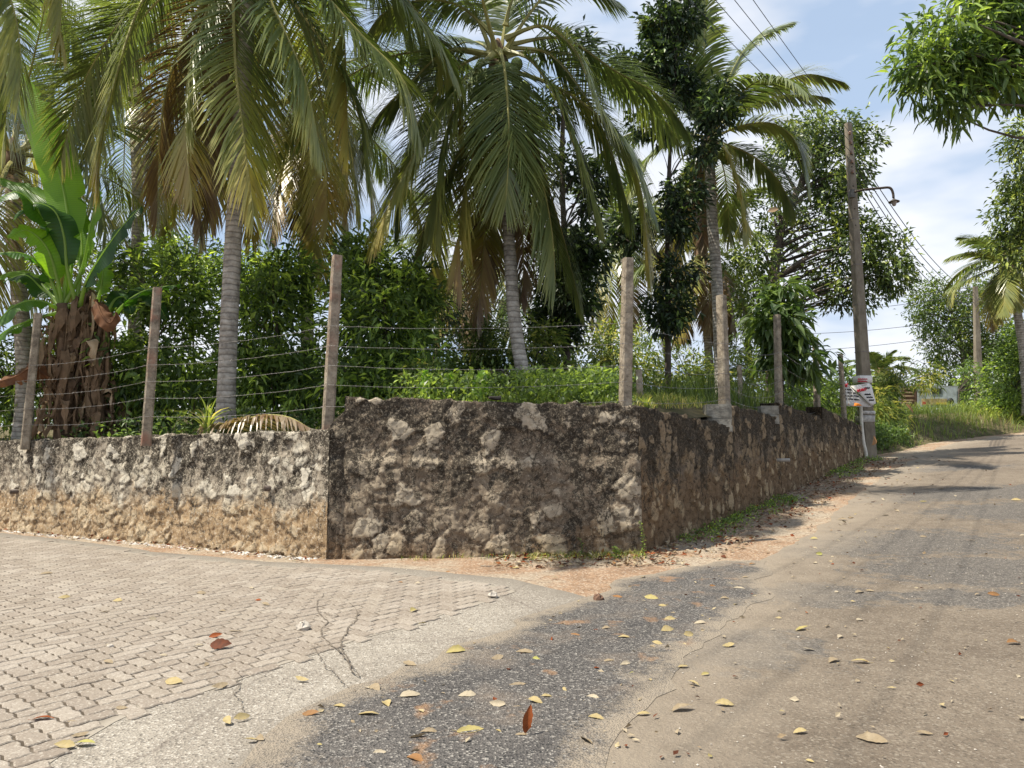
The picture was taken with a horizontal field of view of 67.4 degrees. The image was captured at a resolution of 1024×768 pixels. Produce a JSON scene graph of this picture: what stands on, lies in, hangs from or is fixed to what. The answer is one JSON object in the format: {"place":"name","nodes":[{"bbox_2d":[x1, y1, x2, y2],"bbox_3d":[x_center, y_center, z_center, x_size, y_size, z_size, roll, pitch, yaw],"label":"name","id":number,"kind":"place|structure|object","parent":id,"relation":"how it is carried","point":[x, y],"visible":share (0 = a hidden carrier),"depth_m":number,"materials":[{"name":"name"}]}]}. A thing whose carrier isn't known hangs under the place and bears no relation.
{"place":"outdoors","nodes":[
{"label":"outdoors","id":0,"kind":"place"},
{"bbox_2d":[0,537,514,767],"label":"block paving","id":1,"kind":"structure","parent":0,"point":[359,588],"depth_m":5.25,"materials":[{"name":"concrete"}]},
{"bbox_2d":[207,638,231,648],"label":"fallen leaf","id":2,"kind":"object","parent":1,"relation":"on","point":[220,643],"visible":1,"depth_m":4.54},
{"bbox_2d":[296,620,310,629],"bbox_3d":[-1.366,1.579,5.016,0.092,0.067,0.091,4,-7,-29],"label":"stone","id":3,"kind":"object","parent":1,"relation":"on","point":[304,625],"visible":0.99,"depth_m":4.99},
{"bbox_2d":[238,560,774,767],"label":"asphalt","id":4,"kind":"structure","parent":0,"point":[561,724],"depth_m":3.71,"materials":[{"name":"asphalt"}]},
{"bbox_2d":[454,725,483,732],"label":"fallen leaf","id":5,"kind":"object","parent":4,"relation":"on","point":[467,728],"visible":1,"depth_m":3.18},
{"bbox_2d":[522,705,532,734],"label":"fallen leaf","id":6,"kind":"object","parent":4,"relation":"on","point":[527,719],"visible":1,"depth_m":3.12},
{"bbox_2d":[0,433,1023,596],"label":"ground","id":7,"kind":"structure","parent":0,"point":[596,579],"depth_m":8.42,"materials":[{"name":"soil"}]},
{"bbox_2d":[3,530,316,560],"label":"wall foot gravel","id":8,"kind":"structure","parent":7,"relation":"on","point":[247,552],"depth_m":9.43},
{"bbox_2d":[0,428,332,559],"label":"stone wall","id":9,"kind":"structure","parent":7,"relation":"on","point":[261,490],"depth_m":9.69,"materials":[{"name":"stone"}]},
{"bbox_2d":[174,395,232,433],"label":"strap plant","id":10,"kind":"object","parent":9,"relation":"on","point":[206,419],"visible":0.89,"depth_m":9.71,"materials":[{"name":"green plant"}]},
{"bbox_2d":[321,254,342,429],"bbox_3d":[-2.050,-0.421,8.727,0.198,2.132,0.168,0,-6,0],"label":"fence post","id":11,"kind":"object","parent":9,"relation":"on","point":[329,394],"visible":0.96,"depth_m":8.68,"materials":[{"name":"concrete"}]},
{"bbox_2d":[0,533,584,767],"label":"concrete edging","id":12,"kind":"object","parent":7,"relation":"on","point":[204,735],"visible":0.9,"depth_m":3.78,"materials":[{"name":"concrete"}]},
{"bbox_2d":[54,740,76,747],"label":"fallen leaf","id":13,"kind":"object","parent":12,"relation":"on","point":[65,743],"visible":1,"depth_m":3.02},
{"bbox_2d":[316,593,357,674],"bbox_3d":[-1.220,1.601,5.089,0.127,0.054,2.435,2,-7,-18],"label":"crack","id":14,"kind":"object","parent":12,"relation":"on","point":[328,641],"visible":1,"depth_m":4.71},
{"bbox_2d":[0,454,948,567],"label":"leaf litter","id":15,"kind":"object","parent":7,"relation":"on","point":[625,560],"visible":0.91,"depth_m":9.15,"materials":[{"name":"plant"}]},
{"bbox_2d":[327,396,641,559],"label":"stone wall","id":16,"kind":"structure","parent":7,"relation":"on","point":[412,477],"depth_m":8.41,"materials":[{"name":"stone"}]},
{"bbox_2d":[618,257,634,406],"bbox_3d":[1.312,-0.545,8.805,0.215,1.839,0.173,0,-6,0],"label":"fence post","id":17,"kind":"object","parent":16,"relation":"on","point":[626,333],"visible":0.97,"depth_m":8.76,"materials":[{"name":"concrete"}]},
{"bbox_2d":[0,399,814,426],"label":"barbed wire","id":18,"kind":"object","parent":17,"relation":"attached to","point":[343,406],"visible":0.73,"depth_m":9.60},
{"bbox_2d":[4,382,840,414],"bbox_3d":[-0.899,0.208,12.218,20.581,0.624,7.982,2,-7,-14],"label":"barbed wire","id":19,"kind":"object","parent":17,"relation":"attached to","point":[422,387],"visible":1,"depth_m":9.16,"materials":[{"name":"metal"}]},
{"bbox_2d":[2,364,845,406],"bbox_3d":[-0.896,-0.010,12.244,20.574,0.627,7.983,2,-7,-14],"label":"barbed wire","id":20,"kind":"object","parent":17,"relation":"attached to","point":[401,368],"visible":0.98,"depth_m":9.18,"materials":[{"name":"metal"}]},
{"bbox_2d":[7,323,842,383],"bbox_3d":[-0.891,-0.473,12.300,20.559,0.688,7.987,2,-7,-14],"label":"barbed wire","id":21,"kind":"object","parent":17,"relation":"attached to","point":[402,328],"visible":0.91,"depth_m":9.09,"materials":[{"name":"metal"}]},
{"bbox_2d":[15,342,844,394],"bbox_3d":[-0.894,-0.236,12.272,20.566,0.661,7.985,2,-7,-14],"label":"barbed wire","id":22,"kind":"object","parent":17,"relation":"attached to","point":[411,348],"visible":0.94,"depth_m":9.30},
{"bbox_2d":[401,547,646,560],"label":"wall foot grass","id":23,"kind":"structure","parent":7,"relation":"on","point":[570,553],"depth_m":8.18,"materials":[{"name":"plant"}]},
{"bbox_2d":[638,406,733,551],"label":"stone wall","id":24,"kind":"structure","parent":7,"relation":"on","point":[687,485],"depth_m":9.43,"materials":[{"name":"stone"}]},
{"bbox_2d":[702,404,732,431],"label":"concrete plinth","id":25,"kind":"structure","parent":24,"relation":"on","point":[720,413],"depth_m":11.01,"materials":[{"name":"concrete"}]},
{"bbox_2d":[481,462,895,566],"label":"twig litter","id":26,"kind":"object","parent":7,"relation":"on","point":[710,529],"visible":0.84,"depth_m":9.59,"materials":[{"name":"brown plant"}]},
{"bbox_2d":[732,405,789,512],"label":"stone wall","id":27,"kind":"structure","parent":7,"relation":"on","point":[757,459],"depth_m":11.90,"materials":[{"name":"grey stone"}]},
{"bbox_2d":[716,294,730,403],"bbox_3d":[3.171,-0.454,11.547,0.186,1.796,0.190,0,-6,0],"label":"fence post","id":28,"kind":"object","parent":27,"relation":"on","point":[722,349],"visible":0.92,"depth_m":11.51,"materials":[{"name":"concrete"}]},
{"bbox_2d":[757,406,779,423],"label":"concrete plinth","id":29,"kind":"structure","parent":27,"relation":"on","point":[772,410],"depth_m":13.05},
{"bbox_2d":[676,455,883,542],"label":"wall foot weeds","id":30,"kind":"object","parent":7,"relation":"on","point":[786,499],"depth_m":11.03,"materials":[{"name":"green plant"}]},
{"bbox_2d":[760,402,824,493],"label":"stone wall","id":31,"kind":"structure","parent":7,"relation":"on","point":[801,438],"depth_m":14.13,"materials":[{"name":"stone"}]},
{"bbox_2d":[773,314,783,404],"bbox_3d":[4.804,-0.359,13.881,0.174,1.822,0.160,0,-6,0],"label":"fence post","id":32,"kind":"object","parent":31,"relation":"on","point":[778,387],"visible":0.91,"depth_m":13.85,"materials":[{"name":"concrete"}]},
{"bbox_2d":[806,407,863,474],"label":"stone wall","id":33,"kind":"structure","parent":7,"relation":"on","point":[842,440],"depth_m":16.91,"materials":[{"name":"stone"}]},
{"bbox_2d":[812,339,821,406],"bbox_3d":[6.543,-0.111,16.520,0.182,1.792,0.161,0,-6,0],"label":"fence post","id":34,"kind":"object","parent":33,"relation":"on","point":[816,397],"visible":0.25,"depth_m":16.44,"materials":[{"name":"concrete"}]},
{"bbox_2d":[838,354,846,418],"bbox_3d":[8.055,0.217,18.698,0.145,1.928,0.145,0,-6,0],"label":"fence post","id":35,"kind":"object","parent":33,"relation":"on","point":[842,391],"visible":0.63,"depth_m":18.68,"materials":[{"name":"concrete"}]},
{"bbox_2d":[829,396,1023,453],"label":"roadside grass","id":36,"kind":"structure","parent":7,"relation":"on","point":[937,410],"depth_m":26.33,"materials":[{"name":"plant"}]},
{"bbox_2d":[866,0,1023,149],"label":"mango tree","id":37,"kind":"object","parent":7,"relation":"on","point":[978,66],"visible":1,"depth_m":9.28,"materials":[{"name":"green plant"}]},
{"bbox_2d":[894,265,1020,402],"bbox_3d":[22.744,-1.983,38.632,6.743,8.622,3.750,0,-6,0],"label":"feathery tree","id":38,"kind":"object","parent":7,"relation":"on","point":[963,345],"visible":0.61,"depth_m":38.29,"materials":[{"name":"green plant"}]},
{"bbox_2d":[0,400,1023,453],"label":"garden ground","id":39,"kind":"structure","parent":0,"point":[693,412],"depth_m":24.55,"materials":[{"name":"soil"}]},
{"bbox_2d":[20,313,42,449],"bbox_3d":[-7.316,-0.050,11.682,0.194,2.092,0.168,0,-6,0],"label":"fence post","id":40,"kind":"object","parent":39,"relation":"on","point":[26,433],"visible":0.94,"depth_m":11.64,"materials":[{"name":"concrete"}]},
{"bbox_2d":[0,307,77,440],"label":"shrub","id":41,"kind":"object","parent":39,"relation":"on","point":[7,400],"visible":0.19,"depth_m":14.37,"materials":[{"name":"green plant"}]},
{"bbox_2d":[0,0,100,175],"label":"coconut palm","id":42,"kind":"object","parent":39,"relation":"on","point":[12,83],"visible":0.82,"depth_m":10.66,"materials":[{"name":"green plant"}]},
{"bbox_2d":[0,71,102,439],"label":"banana plant","id":43,"kind":"object","parent":39,"relation":"on","point":[57,193],"visible":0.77,"depth_m":12.24,"materials":[{"name":"green plant"}]},
{"bbox_2d":[0,363,49,387],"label":"dead banana leaf","id":44,"kind":"object","parent":43,"relation":"attached to","point":[21,375],"visible":0.79,"depth_m":11.76,"materials":[{"name":"plant"}]},
{"bbox_2d":[3,198,180,437],"bbox_3d":[-6.773,-1.090,12.421,2.969,4.381,1.427,0,-6,0],"label":"banana plant","id":45,"kind":"object","parent":39,"relation":"on","point":[64,231],"visible":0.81,"depth_m":12.31,"materials":[{"name":"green plant"}]},
{"bbox_2d":[91,299,120,331],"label":"dead banana leaf","id":46,"kind":"object","parent":45,"relation":"attached to","point":[105,319],"visible":1,"depth_m":11.93,"materials":[{"name":"plant"}]},
{"bbox_2d":[0,0,224,439],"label":"coconut palm","id":47,"kind":"object","parent":39,"relation":"on","point":[19,292],"visible":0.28,"depth_m":14.12,"materials":[{"name":"green plant"}]},
{"bbox_2d":[26,221,242,421],"bbox_3d":[-8.662,-1.476,17.644,5.368,4.774,2.524,-1,-6,8],"label":"shrub","id":48,"kind":"object","parent":39,"relation":"on","point":[92,256],"visible":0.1,"depth_m":17.31,"materials":[{"name":"green plant"}]},
{"bbox_2d":[0,0,289,430],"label":"coconut palm","id":49,"kind":"object","parent":39,"relation":"on","point":[135,175],"visible":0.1,"depth_m":18.50,"materials":[{"name":"green plant"}]},
{"bbox_2d":[140,287,161,445],"bbox_3d":[-4.608,-0.232,9.811,0.169,2.045,0.164,0,-6,0],"label":"fence post","id":50,"kind":"object","parent":39,"relation":"on","point":[149,400],"visible":0.95,"depth_m":9.76,"materials":[{"name":"concrete"}]},
{"bbox_2d":[75,228,243,432],"bbox_3d":[-6.421,-0.938,13.755,3.108,4.027,3.355,3,-7,-23],"label":"mango bush","id":51,"kind":"object","parent":39,"relation":"on","point":[193,319],"visible":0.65,"depth_m":13.32,"materials":[{"name":"green plant"}]},
{"bbox_2d":[32,386,404,438],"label":"garden undergrowth","id":52,"kind":"object","parent":39,"relation":"on","point":[160,425],"visible":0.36,"depth_m":11.78,"materials":[{"name":"green plant"}]},
{"bbox_2d":[191,414,309,434],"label":"fallen palm frond","id":53,"kind":"object","parent":39,"relation":"on","point":[295,425],"visible":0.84,"depth_m":9.54,"materials":[{"name":"plant"}]},
{"bbox_2d":[34,0,473,427],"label":"coconut palm","id":54,"kind":"object","parent":39,"relation":"on","point":[233,125],"visible":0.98,"depth_m":11.38,"materials":[{"name":"green plant"}]},
{"bbox_2d":[54,0,472,424],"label":"coconut palm","id":55,"kind":"object","parent":39,"relation":"on","point":[291,183],"visible":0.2,"depth_m":16.10,"materials":[{"name":"green plant"}]},
{"bbox_2d":[188,229,351,427],"bbox_3d":[-4.112,-1.066,13.514,3.058,3.899,2.910,0,-6,0],"label":"mango bush","id":56,"kind":"object","parent":39,"relation":"on","point":[267,290],"visible":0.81,"depth_m":12.83,"materials":[{"name":"green plant"}]},
{"bbox_2d":[294,217,464,413],"bbox_3d":[-2.126,-1.033,12.870,2.733,3.853,2.631,0,-6,0],"label":"mango bush","id":57,"kind":"object","parent":39,"relation":"on","point":[373,294],"visible":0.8,"depth_m":12.53,"materials":[{"name":"green plant"}]},
{"bbox_2d":[419,369,430,397],"bbox_3d":[-1.101,0.062,9.637,0.123,0.497,0.198,5,-8,-36],"label":"broadleaf sprout","id":58,"kind":"object","parent":39,"relation":"on","point":[424,379],"visible":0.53,"depth_m":9.63,"materials":[{"name":"green plant"}]},
{"bbox_2d":[382,168,549,362],"bbox_3d":[-1.344,-3.176,26.480,8.466,8.138,7.914,0,-6,0],"label":"coconut palm","id":59,"kind":"object","parent":39,"relation":"on","point":[503,292],"visible":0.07,"depth_m":25.29,"materials":[{"name":"plant"}]},
{"bbox_2d":[399,258,534,370],"bbox_3d":[-0.977,-1.092,19.854,2.426,4.260,5.784,-5,-8,38],"label":"shrub","id":60,"kind":"object","parent":39,"relation":"on","point":[454,315],"visible":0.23,"depth_m":19.47,"materials":[{"name":"green plant"}]},
{"bbox_2d":[472,370,488,401],"bbox_3d":[-0.407,0.048,10.272,0.283,0.468,0.119,-5,-8,35],"label":"broadleaf sprout","id":61,"kind":"object","parent":39,"relation":"on","point":[480,393],"visible":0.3,"depth_m":10.24,"materials":[{"name":"green plant"}]},
{"bbox_2d":[267,0,696,380],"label":"coconut palm","id":62,"kind":"object","parent":39,"relation":"on","point":[506,166],"visible":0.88,"depth_m":12.90,"materials":[{"name":"green plant"}]},
{"bbox_2d":[436,306,531,396],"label":"mango bush","id":63,"kind":"object","parent":39,"relation":"on","point":[489,351],"visible":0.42,"depth_m":13.89,"materials":[{"name":"green plant"}]},
{"bbox_2d":[378,350,636,400],"bbox_3d":[-0.007,0.045,11.896,4.137,1.190,1.290,1,-6,-9],"label":"shrub","id":64,"kind":"object","parent":39,"relation":"on","point":[425,366],"visible":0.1,"depth_m":11.72,"materials":[{"name":"green plant"}]},
{"bbox_2d":[0,337,1018,425],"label":"distant woods","id":65,"kind":"object","parent":39,"relation":"on","point":[263,411],"visible":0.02,"depth_m":45.44,"materials":[{"name":"green plant"}]},
{"bbox_2d":[389,362,641,405],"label":"ground herbs","id":66,"kind":"object","parent":39,"relation":"on","point":[591,378],"visible":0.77,"depth_m":9.62,"materials":[{"name":"green plant"}]},
{"bbox_2d":[499,311,584,397],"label":"shrub","id":67,"kind":"object","parent":39,"relation":"on","point":[542,355],"visible":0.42,"depth_m":13.84,"materials":[{"name":"green plant"}]},
{"bbox_2d":[514,13,626,366],"bbox_3d":[1.145,-3.569,15.560,2.129,8.464,2.246,-6,-9,42],"label":"dark tree","id":68,"kind":"object","parent":39,"relation":"on","point":[590,253],"visible":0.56,"depth_m":15.21,"materials":[{"name":"green plant"}]},
{"bbox_2d":[380,385,799,409],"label":"garden grass","id":69,"kind":"structure","parent":39,"relation":"on","point":[507,399],"depth_m":10.13,"materials":[{"name":"plant"}]},
{"bbox_2d":[530,159,693,370],"bbox_3d":[4.475,-3.664,30.851,8.138,9.449,8.856,0,-6,0],"label":"coconut palm","id":70,"kind":"object","parent":39,"relation":"on","point":[609,299],"visible":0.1,"depth_m":30.94,"materials":[{"name":"plant"}]},
{"bbox_2d":[560,311,664,389],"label":"shrub","id":71,"kind":"object","parent":39,"relation":"on","point":[611,353],"visible":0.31,"depth_m":17.11,"materials":[{"name":"green plant"}]},
{"bbox_2d":[635,369,643,397],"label":"fence post","id":72,"kind":"object","parent":39,"relation":"on","point":[639,381],"visible":0.5,"depth_m":11.25,"materials":[{"name":"concrete"}]},
{"bbox_2d":[633,391,711,408],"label":"dry grass","id":73,"kind":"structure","parent":39,"relation":"on","point":[679,396],"depth_m":11.05,"materials":[{"name":"plant"}]},
{"bbox_2d":[598,0,749,389],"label":"slender tree","id":74,"kind":"object","parent":39,"relation":"on","point":[670,317],"visible":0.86,"depth_m":16.79,"materials":[{"name":"green plant"}]},
{"bbox_2d":[633,317,771,397],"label":"shrub","id":75,"kind":"object","parent":39,"relation":"on","point":[707,367],"visible":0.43,"depth_m":20.19,"materials":[{"name":"green plant"}]},
{"bbox_2d":[616,159,809,391],"bbox_3d":[6.155,-3.205,26.632,6.743,8.231,7.114,-5,-8,39],"label":"coconut palm","id":76,"kind":"object","parent":39,"relation":"on","point":[704,300],"visible":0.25,"depth_m":25.78,"materials":[{"name":"green plant"}]},
{"bbox_2d":[588,0,850,385],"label":"coconut palm","id":77,"kind":"object","parent":39,"relation":"on","point":[793,88],"visible":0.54,"depth_m":18.94,"materials":[{"name":"green plant"}]},
{"bbox_2d":[613,363,826,417],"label":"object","id":78,"kind":"object","parent":39,"relation":"on","point":[734,395],"visible":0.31,"depth_m":14.04,"materials":[{"name":"green plant"}]},
{"bbox_2d":[737,365,743,404],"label":"fence post","id":79,"kind":"object","parent":39,"relation":"on","point":[739,370],"visible":0.44,"depth_m":14.68,"materials":[{"name":"concrete"}]},
{"bbox_2d":[737,271,846,404],"bbox_3d":[5.710,-0.777,15.638,2.014,3.107,1.751,-4,-8,33],"label":"young tree","id":80,"kind":"object","parent":39,"relation":"on","point":[798,340],"visible":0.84,"depth_m":15.50,"materials":[{"name":"green plant"}]},
{"bbox_2d":[712,330,879,418],"bbox_3d":[8.050,-0.451,22.908,4.027,4.221,9.251,0,-6,0],"label":"shrub","id":81,"kind":"object","parent":39,"relation":"on","point":[825,392],"visible":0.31,"depth_m":19.89,"materials":[{"name":"green plant"}]},
{"bbox_2d":[720,101,924,401],"bbox_3d":[9.497,-4.169,24.533,6.455,10.012,4.216,0,-6,0],"label":"broad tree","id":82,"kind":"object","parent":39,"relation":"on","point":[873,250],"visible":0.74,"depth_m":24.14,"materials":[{"name":"green plant"}]},
{"bbox_2d":[844,122,876,457],"bbox_3d":[8.993,-2.442,19.916,0.519,9.102,0.456,2,-7,-14],"label":"utility pole","id":83,"kind":"object","parent":39,"relation":"on","point":[865,418],"visible":0.91,"depth_m":19.88,"materials":[{"name":"concrete"}]},
{"bbox_2d":[689,0,850,160],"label":"power line","id":84,"kind":"object","parent":83,"relation":"attached to","point":[764,76],"visible":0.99,"depth_m":15.35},
{"bbox_2d":[715,0,850,151],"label":"power line","id":85,"kind":"object","parent":83,"relation":"attached to","point":[777,70],"visible":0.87,"depth_m":15.27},
{"bbox_2d":[734,0,848,139],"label":"power line","id":86,"kind":"object","parent":83,"relation":"attached to","point":[786,64],"visible":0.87,"depth_m":15.38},
{"bbox_2d":[753,0,849,132],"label":"power line","id":87,"kind":"object","parent":83,"relation":"attached to","point":[798,63],"visible":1,"depth_m":15.75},
{"bbox_2d":[833,378,876,407],"bbox_3d":[8.560,0.220,19.197,1.165,0.772,0.210,0,-6,0],"label":"cloth banner","id":88,"kind":"object","parent":83,"relation":"attached to","point":[864,391],"visible":0.79,"depth_m":19.19,"materials":[{"name":"fabric"}]},
{"bbox_2d":[853,375,871,383],"bbox_3d":[8.992,-0.110,19.699,0.451,0.192,0.427,0,-6,0],"label":"paper notice","id":89,"kind":"object","parent":83,"relation":"attached to","point":[862,379],"visible":0.99,"depth_m":19.57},
{"bbox_2d":[848,186,899,205],"bbox_3d":[9.299,-4.792,19.740,1.190,0.562,0.269,-2,-7,19],"label":"street lamp","id":90,"kind":"object","parent":83,"relation":"attached to","point":[852,192],"visible":1,"depth_m":19.69,"materials":[{"name":"metal"}]},
{"bbox_2d":[852,163,968,298],"bbox_3d":[15.502,-4.488,28.387,0.025,1.033,21.158,-5,-8,38],"label":"power line","id":91,"kind":"object","parent":83,"relation":"attached to","point":[895,230],"visible":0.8,"depth_m":23.24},
{"bbox_2d":[851,144,973,292],"bbox_3d":[15.509,-5.048,28.450,0.025,0.846,21.174,-5,-8,38],"label":"power line","id":92,"kind":"object","parent":83,"relation":"attached to","point":[897,214],"visible":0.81,"depth_m":24.03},
{"bbox_2d":[852,154,973,295],"bbox_3d":[15.506,-4.741,28.416,0.025,0.901,21.166,-5,-8,38],"label":"power line","id":93,"kind":"object","parent":83,"relation":"attached to","point":[896,222],"visible":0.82,"depth_m":23.52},
{"bbox_2d":[853,173,973,302],"bbox_3d":[15.498,-4.242,28.360,0.025,1.216,21.150,-5,-8,38],"label":"power line","id":94,"kind":"object","parent":83,"relation":"attached to","point":[894,238],"visible":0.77,"depth_m":22.90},
{"bbox_2d":[844,350,920,401],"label":"coconut palm","id":95,"kind":"object","parent":39,"relation":"on","point":[876,361],"visible":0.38,"depth_m":47.78,"materials":[{"name":"green plant"}]},
{"bbox_2d":[856,418,914,450],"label":"bank creepers","id":96,"kind":"object","parent":39,"relation":"on","point":[883,431],"visible":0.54,"depth_m":21.55,"materials":[{"name":"green plant"}]},
{"bbox_2d":[852,352,949,435],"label":"bush","id":97,"kind":"object","parent":39,"relation":"on","point":[889,407],"visible":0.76,"depth_m":24.97,"materials":[{"name":"green plant"}]},
{"bbox_2d":[899,386,957,411],"bbox_3d":[16.878,0.917,31.102,2.456,1.686,0.280,0,-6,0],"label":"hoarding","id":98,"kind":"object","parent":39,"relation":"on","point":[951,393],"visible":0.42,"depth_m":31.07,"materials":[{"name":"white metal"}]},
{"bbox_2d":[946,351,988,411],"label":"thicket bush","id":99,"kind":"object","parent":39,"relation":"on","point":[966,392],"visible":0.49,"depth_m":34.40,"materials":[{"name":"green plant"}]},
{"bbox_2d":[973,286,983,405],"bbox_3d":[22.021,-1.175,36.197,0.976,7.045,0.623,0,-6,0],"label":"utility pole","id":100,"kind":"object","parent":39,"relation":"on","point":[977,353],"visible":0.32,"depth_m":36.42,"materials":[{"name":"concrete"}]},
{"bbox_2d":[942,227,1023,415],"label":"coconut palm","id":101,"kind":"object","parent":39,"relation":"on","point":[1004,296],"visible":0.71,"depth_m":27.09,"materials":[{"name":"green plant"}]},
{"bbox_2d":[967,317,1023,419],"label":"thicket bush","id":102,"kind":"object","parent":39,"relation":"on","point":[1008,386],"visible":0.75,"depth_m":28.25,"materials":[{"name":"green plant"}]},
{"bbox_2d":[975,114,1023,283],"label":"roadside tree","id":103,"kind":"object","parent":39,"relation":"on","point":[1013,197],"visible":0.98,"depth_m":13.59,"materials":[{"name":"green plant"}]},
{"bbox_2d":[0,0,1023,425],"label":"sky","id":104,"kind":"structure","parent":0,"point":[940,192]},
{"bbox_2d":[605,434,1023,767],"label":"road","id":105,"kind":"structure","parent":0,"point":[820,687],"depth_m":4.47,"materials":[{"name":"asphalt"}]},
{"bbox_2d":[87,534,1022,767],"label":"road grit","id":106,"kind":"object","parent":105,"relation":"on","point":[881,766],"visible":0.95,"depth_m":4.43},
{"bbox_2d":[227,470,1023,759],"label":"leaf flakes","id":107,"kind":"object","parent":105,"relation":"on","point":[795,698],"visible":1,"depth_m":3.72,"materials":[{"name":"plant"}]},
{"bbox_2d":[856,732,892,742],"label":"fallen leaf","id":108,"kind":"object","parent":105,"relation":"on","point":[872,737],"visible":1,"depth_m":3.05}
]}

